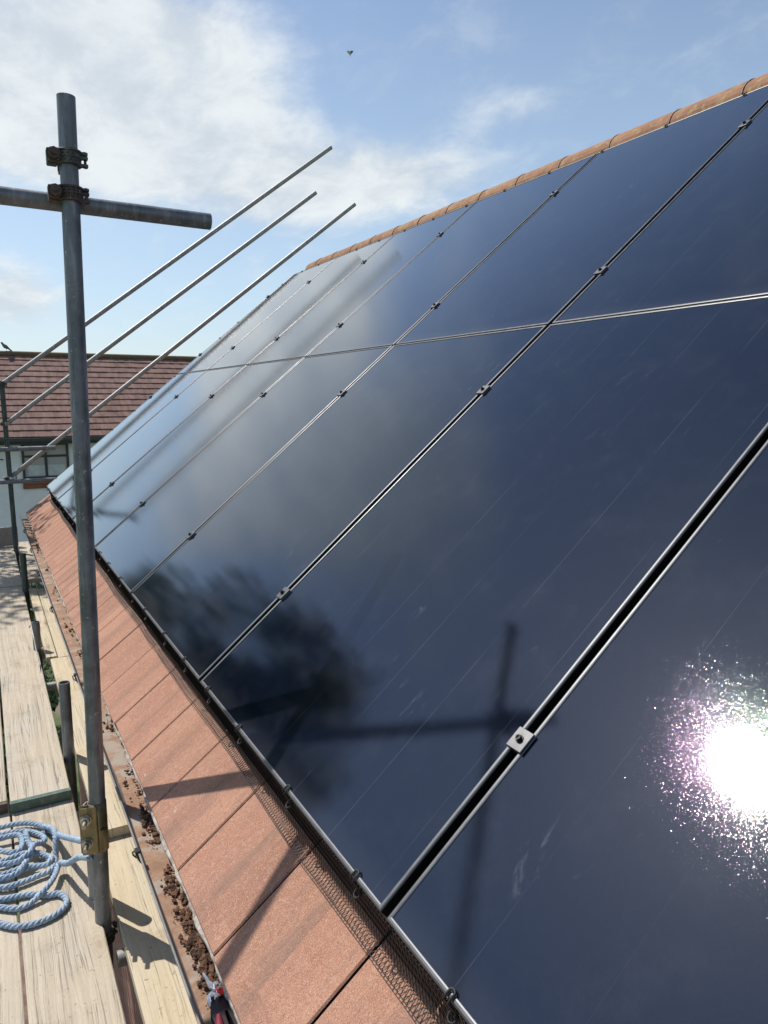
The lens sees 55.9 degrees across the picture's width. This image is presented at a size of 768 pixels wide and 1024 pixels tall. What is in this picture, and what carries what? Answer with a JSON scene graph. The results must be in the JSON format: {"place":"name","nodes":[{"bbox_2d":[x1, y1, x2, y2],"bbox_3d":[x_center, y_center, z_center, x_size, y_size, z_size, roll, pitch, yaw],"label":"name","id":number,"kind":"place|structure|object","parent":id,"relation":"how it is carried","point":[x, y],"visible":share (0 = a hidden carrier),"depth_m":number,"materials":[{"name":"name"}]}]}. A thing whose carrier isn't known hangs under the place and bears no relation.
{"place":"outdoors","nodes":[
{"label":"outdoors","id":0,"kind":"place"},
{"bbox_2d":[18,930,28,1023],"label":"patio","id":1,"kind":"structure","parent":0,"point":[23,983],"depth_m":8.12,"materials":[{"name":"brown wood"}]},
{"bbox_2d":[0,381,20,575],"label":"scaffold standard","id":2,"kind":"object","parent":1,"relation":"on","point":[9,471],"visible":0.43,"depth_m":7.61,"materials":[{"name":"grey metal"}]},
{"bbox_2d":[0,421,10,425],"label":"coupler","id":3,"kind":"object","parent":2,"relation":"attached to","point":[5,424],"visible":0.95,"depth_m":7.51,"materials":[{"name":"metal"}]},
{"bbox_2d":[3,475,16,479],"bbox_3d":[-3.979,-0.342,7.656,0.166,0.094,0.142,5,10,31],"label":"coupler","id":4,"kind":"object","parent":2,"relation":"attached to","point":[8,478],"visible":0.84,"depth_m":7.61,"materials":[{"name":"metal"}]},
{"bbox_2d":[0,546,21,586],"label":"scaffold board","id":5,"kind":"object","parent":2,"relation":"attached to","point":[9,572],"visible":0.79,"depth_m":6.97,"materials":[{"name":"beige wood"}]},
{"bbox_2d":[0,527,18,546],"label":"toe board","id":6,"kind":"object","parent":5,"relation":"on","point":[6,538],"visible":0.86,"depth_m":7.99,"materials":[{"name":"grey wood"}]},
{"bbox_2d":[0,445,55,451],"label":"guard rail","id":7,"kind":"object","parent":2,"relation":"attached to","point":[23,448],"visible":1,"depth_m":7.62,"materials":[{"name":"grey metal"}]},
{"bbox_2d":[0,477,55,483],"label":"guard rail","id":8,"kind":"object","parent":2,"relation":"attached to","point":[20,481],"depth_m":7.65,"materials":[{"name":"grey metal"}]},
{"bbox_2d":[8,191,316,422],"bbox_3d":[-2.397,-2.423,8.230,3.597,2.798,0.048,-5,10,-29],"label":"sloping rail","id":9,"kind":"object","parent":2,"relation":"attached to","point":[29,406],"visible":0.92,"depth_m":8.18,"materials":[{"name":"grey metal"}]},
{"bbox_2d":[3,145,332,382],"bbox_3d":[-2.308,-2.908,8.205,3.821,2.943,0.048,-5,10,-29],"label":"sloping rail","id":10,"kind":"object","parent":2,"relation":"attached to","point":[29,364],"visible":0.94,"depth_m":8.15,"materials":[{"name":"grey metal"}]},
{"bbox_2d":[12,203,355,476],"bbox_3d":[-2.167,-2.127,8.405,4.140,3.298,0.048,-5,10,-29],"label":"sloping rail","id":11,"kind":"object","parent":2,"relation":"attached to","point":[25,465],"visible":0.85,"depth_m":8.35,"materials":[{"name":"grey metal"}]},
{"bbox_2d":[20,553,30,619],"bbox_3d":[-3.038,2.902,6.482,0.055,5.165,0.048,-5,10,-29],"label":"scaffold standard","id":12,"kind":"object","parent":1,"relation":"on","point":[24,575],"visible":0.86,"depth_m":6.10,"materials":[{"name":"grey metal"}]},
{"bbox_2d":[31,621,43,674],"bbox_3d":[-2.251,3.192,5.060,0.053,5.025,0.048,-5,10,-29],"label":"scaffold standard","id":13,"kind":"object","parent":1,"relation":"on","point":[36,629],"visible":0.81,"depth_m":4.68,"materials":[{"name":"grey metal"}]},
{"bbox_3d":[-1.756,1.208,3.759,0.048,0.048,10.300,-5,10,-29],"label":"ledger","id":14,"kind":"object","parent":13,"relation":"attached to","visible":0},
{"bbox_2d":[105,920,117,945],"bbox_3d":[-0.933,1.368,2.323,0.131,0.075,0.113,2,9,14],"label":"coupler","id":15,"kind":"object","parent":14,"relation":"on","point":[110,937],"visible":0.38,"depth_m":2.32,"materials":[{"name":"metal"}]},
{"bbox_3d":[-2.642,0.965,4.694,1.490,0.048,0.048,-5,10,-29],"label":"transom","id":16,"kind":"object","parent":14,"relation":"on","visible":0},
{"bbox_2d":[0,709,7,813],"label":"scaffold board","id":17,"kind":"object","parent":16,"relation":"on","point":[3,803],"visible":1,"depth_m":3.08,"materials":[{"name":"beige wood"}]},
{"bbox_2d":[0,585,71,813],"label":"scaffold board","id":18,"kind":"object","parent":16,"relation":"on","point":[37,773],"visible":0.96,"depth_m":3.67,"materials":[{"name":"beige wood"}]},
{"bbox_2d":[0,681,56,698],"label":"transom","id":19,"kind":"object","parent":18,"relation":"attached to","point":[50,686],"depth_m":4.25,"materials":[{"name":"grey metal"}]},
{"bbox_2d":[50,656,130,838],"bbox_3d":[-1.483,1.072,3.680,0.226,0.040,2.106,-5,10,-29],"label":"scaffold board","id":20,"kind":"object","parent":19,"relation":"on","point":[62,668],"visible":0.21,"depth_m":3.36,"materials":[{"name":"brown wood"}]},
{"bbox_2d":[29,624,40,673],"bbox_3d":[-2.143,0.844,4.453,0.021,0.204,0.474,-5,10,-32],"label":"bent wire","id":21,"kind":"object","parent":18,"relation":"on","point":[35,648],"visible":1,"depth_m":4.50,"materials":[{"name":"silver metal"}]},
{"bbox_2d":[29,588,56,662],"bbox_3d":[-2.566,0.806,5.406,0.061,0.039,1.921,-5,10,-29],"label":"scaffold board","id":22,"kind":"object","parent":16,"relation":"on","point":[48,646],"visible":0.89,"depth_m":5.16,"materials":[{"name":"brown wood"}]},
{"bbox_2d":[37,588,67,657],"bbox_3d":[-2.441,0.801,5.440,0.181,0.039,1.921,-5,10,-29],"label":"scaffold board","id":23,"kind":"object","parent":16,"relation":"on","point":[58,641],"visible":0.3,"depth_m":5.21,"materials":[{"name":"brown wood"}]},
{"bbox_3d":[-4.376,0.488,7.790,1.490,0.048,0.048,-5,10,-29],"label":"transom","id":24,"kind":"object","parent":14,"relation":"on","visible":0},
{"bbox_2d":[18,541,41,582],"bbox_3d":[-3.630,0.491,7.514,0.231,0.040,2.001,-5,10,-29],"label":"scaffold board","id":25,"kind":"object","parent":24,"relation":"on","point":[32,569],"visible":0.3,"depth_m":7.19,"materials":[{"name":"beige wood"}]},
{"bbox_2d":[58,680,79,825],"bbox_3d":[-1.440,3.329,3.650,0.048,5.185,0.048,-5,10,-29],"label":"scaffold standard","id":26,"kind":"object","parent":1,"relation":"on","point":[66,724],"visible":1,"depth_m":3.28,"materials":[{"name":"grey metal"}]},
{"bbox_2d":[83,801,93,900],"bbox_3d":[-0.959,3.493,2.765,0.054,5.130,0.048,-5,10,-29],"label":"scaffold standard","id":27,"kind":"object","parent":1,"relation":"on","point":[90,879],"visible":0.12,"depth_m":2.39,"materials":[{"name":"grey metal"}]},
{"bbox_2d":[12,780,125,1023],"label":"scaffold board","id":28,"kind":"object","parent":27,"relation":"attached to","point":[70,978],"visible":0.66,"depth_m":2.19,"materials":[{"name":"beige wood"}]},
{"bbox_2d":[0,820,92,929],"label":"rope","id":29,"kind":"object","parent":28,"relation":"on","point":[18,855],"visible":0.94,"depth_m":2.50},
{"bbox_2d":[92,850,113,969],"bbox_3d":[-0.910,3.521,2.620,0.048,5.119,0.133,3,9,19],"label":"scaffold standard","id":30,"kind":"object","parent":1,"relation":"on","point":[101,884],"visible":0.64,"depth_m":2.28,"materials":[{"name":"grey metal"}]},
{"bbox_2d":[56,92,105,805],"bbox_3d":[-0.881,-0.073,2.119,0.088,2.139,0.048,-7,11,-38],"label":"scaffold standard","id":31,"kind":"object","parent":30,"relation":"on","point":[72,239],"visible":0.84,"depth_m":2.09,"materials":[{"name":"grey metal"}]},
{"bbox_2d":[45,146,87,174],"bbox_3d":[-0.885,-0.969,2.013,0.107,0.075,0.150,-5,10,-29],"label":"coupler","id":32,"kind":"object","parent":31,"relation":"attached to","point":[56,156],"visible":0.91,"depth_m":1.96,"materials":[{"name":"metal"}]},
{"bbox_2d":[47,183,89,204],"bbox_3d":[-0.886,-0.875,2.026,0.107,0.075,0.150,-5,10,-29],"label":"coupler","id":33,"kind":"object","parent":31,"relation":"attached to","point":[56,193],"visible":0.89,"depth_m":1.98,"materials":[{"name":"metal"}]},
{"bbox_2d":[0,186,211,229],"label":"guard rail","id":34,"kind":"object","parent":31,"relation":"attached to","point":[23,198],"visible":1,"depth_m":2.10,"materials":[{"name":"grey metal"}]},
{"bbox_2d":[78,798,108,855],"bbox_3d":[-0.906,0.982,2.245,0.064,0.168,0.105,5,10,31],"label":"sleeve coupler","id":35,"kind":"object","parent":30,"relation":"attached to","point":[93,824],"visible":0.98,"depth_m":2.24,"materials":[{"name":"yellow metal"}]},
{"bbox_2d":[108,833,197,1023],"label":"scaffold board","id":36,"kind":"object","parent":30,"relation":"attached to","point":[160,992],"visible":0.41,"depth_m":2.21,"materials":[{"name":"brown wood"}]},
{"bbox_2d":[116,948,127,967],"bbox_3d":[-0.671,1.372,2.322,0.352,0.048,0.048,-5,10,-29],"label":"transom","id":37,"kind":"object","parent":36,"relation":"attached to","point":[121,958],"visible":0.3,"depth_m":2.23,"materials":[{"name":"grey metal"}]},
{"bbox_2d":[1,644,80,922],"bbox_3d":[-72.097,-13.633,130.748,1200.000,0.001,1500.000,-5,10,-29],"label":"ground","id":38,"kind":"structure","parent":0,"point":[57,717],"depth_m":14.23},
{"bbox_2d":[2,729,14,848],"bbox_3d":[-5.546,3.993,10.359,1.839,1.854,1.852,-5,10,-29],"label":"shrub","id":39,"kind":"object","parent":38,"relation":"on","point":[6,773],"visible":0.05,"depth_m":10.02,"materials":[{"name":"green plant"}]},
{"bbox_2d":[0,663,58,729],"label":"shrub","id":40,"kind":"object","parent":38,"relation":"on","point":[53,699],"visible":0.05,"depth_m":14.00,"materials":[{"name":"green plant"}]},
{"bbox_2d":[20,566,43,643],"bbox_3d":[-9.469,2.440,18.543,2.431,2.428,2.460,-5,10,-29],"label":"shrub","id":41,"kind":"object","parent":38,"relation":"on","point":[34,585],"visible":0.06,"depth_m":18.37,"materials":[{"name":"green plant"}]},
{"bbox_2d":[19,73,767,1023],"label":"house","id":42,"kind":"structure","parent":38,"relation":"on","point":[281,941],"depth_m":1.82,"materials":[{"name":"red tile"}]},
{"bbox_2d":[47,370,205,498],"bbox_3d":[-2.484,-0.770,6.922,1.739,0.032,1.134,-46,26,-16],"label":"solar panel","id":43,"kind":"object","parent":42,"relation":"attached to","point":[110,442],"visible":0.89,"depth_m":6.88,"materials":[{"name":"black glass"}]},
{"bbox_2d":[28,530,229,1021],"bbox_3d":[-1.734,0.619,3.987,0.096,0.018,7.006,-5,10,-29],"label":"moss debris","id":44,"kind":"object","parent":42,"relation":"on","point":[201,949],"visible":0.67,"depth_m":1.73,"materials":[{"name":"brown plant"}]},
{"bbox_2d":[57,365,245,517],"bbox_3d":[-1.925,-0.617,5.924,1.739,0.032,1.134,-46,26,-16],"label":"solar panel","id":45,"kind":"object","parent":42,"relation":"attached to","point":[144,439],"visible":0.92,"depth_m":5.87,"materials":[{"name":"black glass"}]},
{"bbox_2d":[72,357,303,545],"bbox_3d":[-1.367,-0.463,4.926,1.739,0.032,1.134,-46,26,-16],"label":"solar panel","id":46,"kind":"object","parent":42,"relation":"attached to","point":[154,469],"visible":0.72,"depth_m":4.84,"materials":[{"name":"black glass"}]},
{"bbox_2d":[202,972,236,1023],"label":"snips","id":47,"kind":"object","parent":42,"relation":"on","point":[219,1007],"visible":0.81,"depth_m":1.45,"materials":[{"name":"metal"}]},
{"bbox_2d":[49,492,466,1023],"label":"wire mesh","id":48,"kind":"object","parent":42,"relation":"attached to","point":[244,746],"visible":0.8,"depth_m":1.64,"materials":[{"name":"black metal"}]},
{"bbox_2d":[131,325,547,680],"bbox_3d":[-0.249,-0.155,2.930,1.739,0.032,1.134,-46,26,-16],"label":"solar panel","id":49,"kind":"object","parent":42,"relation":"attached to","point":[296,509],"visible":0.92,"depth_m":2.78,"materials":[{"name":"black glass"}]},
{"bbox_2d":[161,631,167,645],"bbox_3d":[-0.795,0.458,2.621,0.024,0.053,0.022,-5,10,-29],"label":"clip","id":50,"kind":"object","parent":49,"relation":"attached to","point":[162,634],"visible":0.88,"depth_m":2.62,"materials":[{"name":"black metal"}]},
{"bbox_2d":[181,657,188,672],"bbox_3d":[-0.650,0.498,2.361,0.024,0.053,0.022,-5,10,-29],"label":"clip","id":51,"kind":"object","parent":49,"relation":"attached to","point":[186,668],"visible":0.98,"depth_m":2.36,"materials":[{"name":"black metal"}]},
{"bbox_2d":[200,295,767,916],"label":"solar panel","id":52,"kind":"object","parent":42,"relation":"on","point":[410,653],"visible":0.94,"depth_m":1.72,"materials":[{"name":"black glass"}]},
{"bbox_2d":[204,686,212,703],"bbox_3d":[-0.514,0.535,2.119,0.024,0.053,0.022,-5,10,-29],"label":"clip","id":53,"kind":"object","parent":52,"relation":"attached to","point":[206,689],"visible":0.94,"depth_m":2.12,"materials":[{"name":"black metal"}]},
{"bbox_2d":[234,724,243,743],"bbox_3d":[-0.374,0.574,1.868,0.024,0.053,0.022,-5,10,-29],"label":"clip","id":54,"kind":"object","parent":52,"relation":"attached to","point":[240,737],"visible":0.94,"depth_m":1.86,"materials":[{"name":"black metal"}]},
{"bbox_2d":[282,784,292,808],"bbox_3d":[-0.209,0.619,1.574,0.024,0.053,0.022,-5,10,-29],"label":"clip","id":55,"kind":"object","parent":52,"relation":"attached to","point":[289,801],"visible":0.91,"depth_m":1.57,"materials":[{"name":"black metal"}]},
{"bbox_2d":[349,869,362,898],"bbox_3d":[-0.049,0.663,1.289,0.024,0.053,0.022,-5,10,-29],"label":"clip","id":56,"kind":"object","parent":52,"relation":"attached to","point":[357,889],"visible":0.93,"depth_m":1.29,"materials":[{"name":"black metal"}]},
{"bbox_3d":[-1.103,0.071,3.770,0.055,0.054,8.190,-5,10,-29],"label":"mounting rail","id":57,"kind":"object","parent":42,"relation":"attached to","visible":0},
{"bbox_2d":[186,531,194,538],"bbox_3d":[-0.873,0.112,3.289,0.042,0.044,0.039,-46,26,-16],"label":"panel clamp","id":58,"kind":"object","parent":57,"relation":"attached to","point":[189,535],"visible":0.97,"depth_m":3.28,"materials":[{"name":"silver metal"}]},
{"bbox_2d":[276,587,289,599],"bbox_3d":[-0.312,0.265,2.292,0.042,0.044,0.039,-46,26,-16],"label":"panel clamp","id":59,"kind":"object","parent":57,"relation":"attached to","point":[282,593],"visible":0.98,"depth_m":2.28,"materials":[{"name":"silver metal"}]},
{"bbox_2d":[506,726,534,753],"bbox_3d":[0.250,0.415,1.296,0.042,0.044,0.039,-46,26,-16],"label":"panel clamp","id":60,"kind":"object","parent":57,"relation":"attached to","point":[520,739],"visible":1,"depth_m":1.28,"materials":[{"name":"silver metal"}]},
{"bbox_2d":[386,440,767,1023],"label":"solar panel","id":61,"kind":"object","parent":57,"relation":"attached to","point":[601,857],"visible":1,"depth_m":1.08,"materials":[{"name":"black glass"}]},
{"bbox_2d":[442,987,458,1023],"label":"clip","id":62,"kind":"object","parent":61,"relation":"attached to","point":[452,1011],"visible":0.97,"depth_m":1.03,"materials":[{"name":"black metal"}]},
{"bbox_3d":[-0.433,-0.618,4.039,0.055,0.054,8.190,-5,10,-29],"label":"mounting rail","id":63,"kind":"object","parent":42,"relation":"attached to","visible":0},
{"bbox_2d":[95,346,392,591],"bbox_3d":[-0.807,-0.309,3.928,1.739,0.032,1.134,-46,26,-16],"label":"solar panel","id":64,"kind":"object","parent":63,"relation":"attached to","point":[138,546],"visible":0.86,"depth_m":3.82,"materials":[{"name":"black glass"}]},
{"bbox_2d":[476,385,489,395],"bbox_3d":[0.356,-0.424,2.561,0.042,0.044,0.039,-46,26,-16],"label":"panel clamp","id":65,"kind":"object","parent":63,"relation":"attached to","point":[481,390],"visible":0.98,"depth_m":2.55,"materials":[{"name":"silver metal"}]},
{"bbox_3d":[0.038,-1.103,4.228,0.055,0.054,8.190,-5,10,-29],"label":"mounting rail","id":66,"kind":"object","parent":42,"relation":"attached to","visible":0},
{"bbox_2d":[178,257,336,373],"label":"solar panel","id":67,"kind":"object","parent":66,"relation":"attached to","point":[247,324],"visible":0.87,"depth_m":7.34,"materials":[{"name":"black glass"}]},
{"bbox_2d":[208,234,394,369],"bbox_3d":[-0.754,-1.822,6.394,1.739,0.034,1.134,-46,26,-16],"label":"solar panel","id":68,"kind":"object","parent":66,"relation":"attached to","point":[281,320],"visible":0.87,"depth_m":6.33,"materials":[{"name":"black glass"}]},
{"bbox_2d":[248,202,475,364],"bbox_3d":[-0.196,-1.668,5.396,1.739,0.034,1.134,-46,26,-16],"label":"solar panel","id":69,"kind":"object","parent":66,"relation":"attached to","point":[311,329],"visible":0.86,"depth_m":5.32,"materials":[{"name":"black glass"}]},
{"bbox_2d":[306,154,596,356],"bbox_3d":[0.363,-1.514,4.399,1.739,0.034,1.134,-46,26,-16],"label":"solar panel","id":70,"kind":"object","parent":66,"relation":"attached to","point":[395,309],"visible":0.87,"depth_m":4.30,"materials":[{"name":"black glass"}]},
{"bbox_2d":[395,85,767,344],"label":"solar panel","id":71,"kind":"object","parent":66,"relation":"attached to","point":[541,265],"visible":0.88,"depth_m":3.28,"materials":[{"name":"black glass"}]},
{"bbox_2d":[594,266,607,276],"bbox_3d":[0.828,-0.909,2.750,0.042,0.044,0.039,-46,26,-16],"label":"panel clamp","id":72,"kind":"object","parent":66,"relation":"attached to","point":[600,270],"visible":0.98,"depth_m":2.74,"materials":[{"name":"silver metal"}]},
{"bbox_2d":[552,103,767,323],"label":"solar panel","id":73,"kind":"object","parent":66,"relation":"attached to","point":[701,237],"visible":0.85,"depth_m":2.48,"materials":[{"name":"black glass"}]},
{"bbox_2d":[0,351,197,586],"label":"neighbour house","id":74,"kind":"structure","parent":0,"point":[46,421],"depth_m":23.46,"materials":[{"name":"tile"}]},
{"bbox_2d":[0,342,11,350],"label":"pigeon","id":75,"kind":"object","parent":74,"relation":"on","point":[5,346],"visible":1,"depth_m":24.51,"materials":[{"name":"grey"}]},
{"bbox_2d":[21,444,68,488],"bbox_3d":[-10.481,-1.451,22.535,1.450,1.400,0.110,-5,10,-29],"label":"window","id":76,"kind":"structure","parent":74,"relation":"in","point":[52,463],"depth_m":22.50,"materials":[{"name":"clear glass"}]},
{"bbox_2d":[0,0,767,355],"label":"sky","id":77,"kind":"structure","parent":0,"point":[205,106],"materials":[{"name":"blue"}]},
{"bbox_3d":[0.718,-1.804,4.502,0.055,0.054,8.190,-5,10,-29],"label":"mounting rail","id":78,"kind":"object","parent":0,"visible":0},
{"bbox_2d":[738,119,751,129],"bbox_3d":[1.512,-1.613,3.025,0.042,0.044,0.039,-46,26,-16],"label":"panel clamp","id":79,"kind":"object","parent":78,"relation":"attached to","point":[743,124],"visible":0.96,"depth_m":3.01,"materials":[{"name":"silver metal"}]},
{"bbox_3d":[-1.591,1.294,2.824,1.490,0.048,0.048,-5,10,-29],"label":"transom","id":80,"kind":"object","parent":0,"visible":0},
{"bbox_2d":[0,801,24,1023],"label":"scaffold board","id":81,"kind":"object","parent":80,"relation":"on","point":[11,1001],"visible":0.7,"depth_m":2.13,"materials":[{"name":"beige wood"}]}
]}

